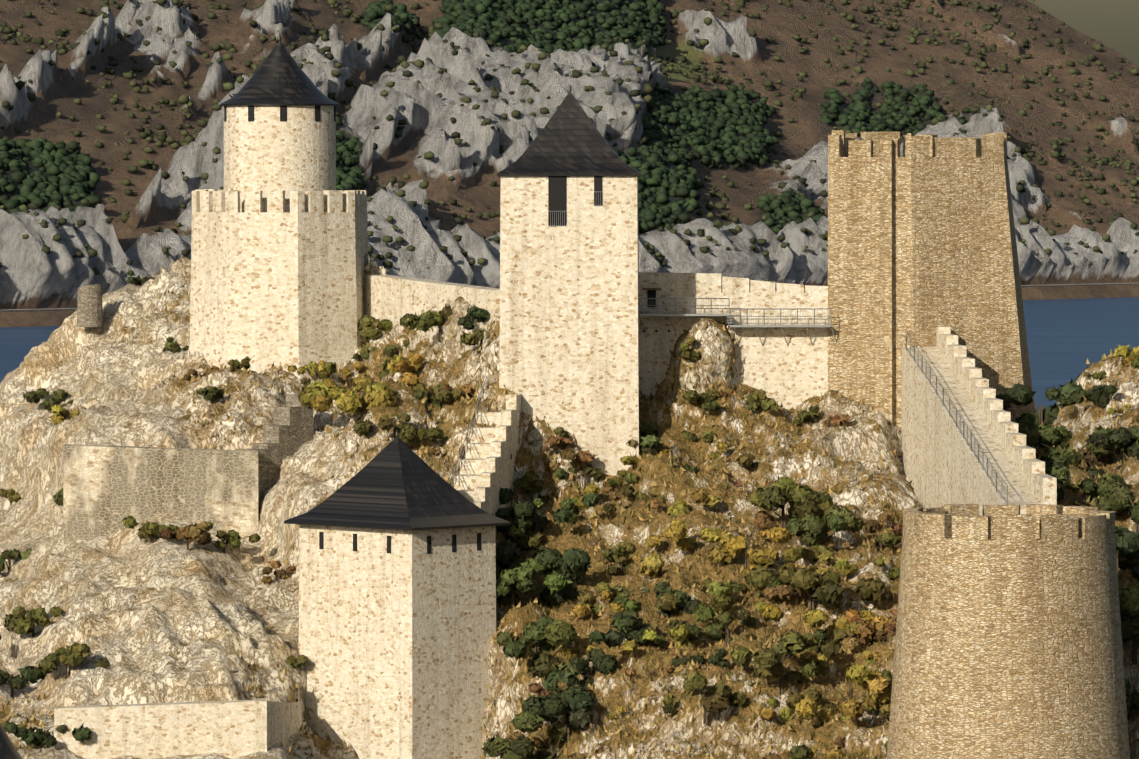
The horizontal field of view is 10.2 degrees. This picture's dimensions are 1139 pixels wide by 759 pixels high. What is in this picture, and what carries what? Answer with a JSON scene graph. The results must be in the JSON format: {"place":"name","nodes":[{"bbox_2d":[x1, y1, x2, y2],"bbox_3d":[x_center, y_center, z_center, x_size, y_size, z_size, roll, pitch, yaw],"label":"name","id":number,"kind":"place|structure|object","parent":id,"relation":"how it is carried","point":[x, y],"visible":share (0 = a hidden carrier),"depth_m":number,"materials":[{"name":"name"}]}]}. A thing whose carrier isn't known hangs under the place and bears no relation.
{"place":"outdoors","nodes":[
{"label":"outdoors","id":0,"kind":"place"},
{"bbox_2d":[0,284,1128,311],"bbox_3d":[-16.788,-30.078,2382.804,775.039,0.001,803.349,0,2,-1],"label":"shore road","id":1,"kind":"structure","parent":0,"point":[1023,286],"depth_m":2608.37,"materials":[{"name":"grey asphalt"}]},
{"bbox_2d":[0,253,1138,758],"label":"rocky hill","id":2,"kind":"structure","parent":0,"point":[166,621],"depth_m":360.38,"materials":[{"name":"stone"}]},
{"bbox_2d":[63,444,258,543],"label":"stone wall","id":3,"kind":"structure","parent":2,"relation":"on","point":[107,490],"depth_m":367.06,"materials":[{"name":"beige stone"}]},
{"bbox_2d":[77,283,312,503],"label":"ruined stone walls","id":4,"kind":"structure","parent":2,"relation":"on","point":[289,432],"depth_m":370.52,"materials":[{"name":"beige stone"}]},
{"bbox_2d":[54,106,1056,758],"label":"fortress","id":5,"kind":"structure","parent":2,"relation":"on","point":[394,644],"depth_m":363.52,"materials":[{"name":"beige stone"}]},
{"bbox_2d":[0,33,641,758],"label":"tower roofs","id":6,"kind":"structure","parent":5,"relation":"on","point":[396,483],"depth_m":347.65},
{"bbox_2d":[224,106,685,553],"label":"windows","id":7,"kind":"structure","parent":5,"relation":"in","point":[557,193],"depth_m":363.37,"materials":[{"name":"black"}]},
{"bbox_2d":[449,191,1007,504],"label":"railings","id":8,"kind":"object","parent":5,"relation":"attached to","point":[727,315],"visible":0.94,"depth_m":368.59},
{"bbox_2d":[0,269,1138,758],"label":"shrubs","id":9,"kind":"object","parent":2,"relation":"on","point":[564,691],"visible":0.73,"depth_m":347.61,"materials":[{"name":"green plant"}]},
{"bbox_2d":[828,130,1129,758],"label":"stone towers","id":10,"kind":"structure","parent":2,"relation":"on","point":[1008,640],"depth_m":317.25,"materials":[{"name":"beige stone"}]},
{"bbox_2d":[0,0,1138,326],"bbox_3d":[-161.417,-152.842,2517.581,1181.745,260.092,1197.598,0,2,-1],"label":"mountain","id":11,"kind":"structure","parent":0,"point":[32,276],"depth_m":2514.22,"materials":[{"name":"grey stone"}]},
{"bbox_2d":[0,0,1138,274],"bbox_3d":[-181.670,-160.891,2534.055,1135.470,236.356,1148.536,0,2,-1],"label":"trees","id":12,"kind":"object","parent":11,"relation":"on","point":[74,174],"visible":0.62,"depth_m":2612.84,"materials":[{"name":"green plant"}]},
{"bbox_2d":[0,282,1138,310],"bbox_3d":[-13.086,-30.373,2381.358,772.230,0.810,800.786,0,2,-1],"label":"shoreline","id":13,"kind":"structure","parent":11,"relation":"on","point":[775,291],"depth_m":2600.29,"materials":[{"name":"grey"}]},
{"bbox_2d":[0,297,1138,412],"bbox_3d":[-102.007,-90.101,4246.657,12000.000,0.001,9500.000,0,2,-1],"label":"river water","id":14,"kind":"structure","parent":0,"point":[1066,338],"depth_m":2064.13,"materials":[{"name":"blue liquid"}]},
{"bbox_2d":[1027,0,1138,67],"label":"sky","id":15,"kind":"structure","parent":0,"point":[1113,23],"materials":[{"name":"grey"}]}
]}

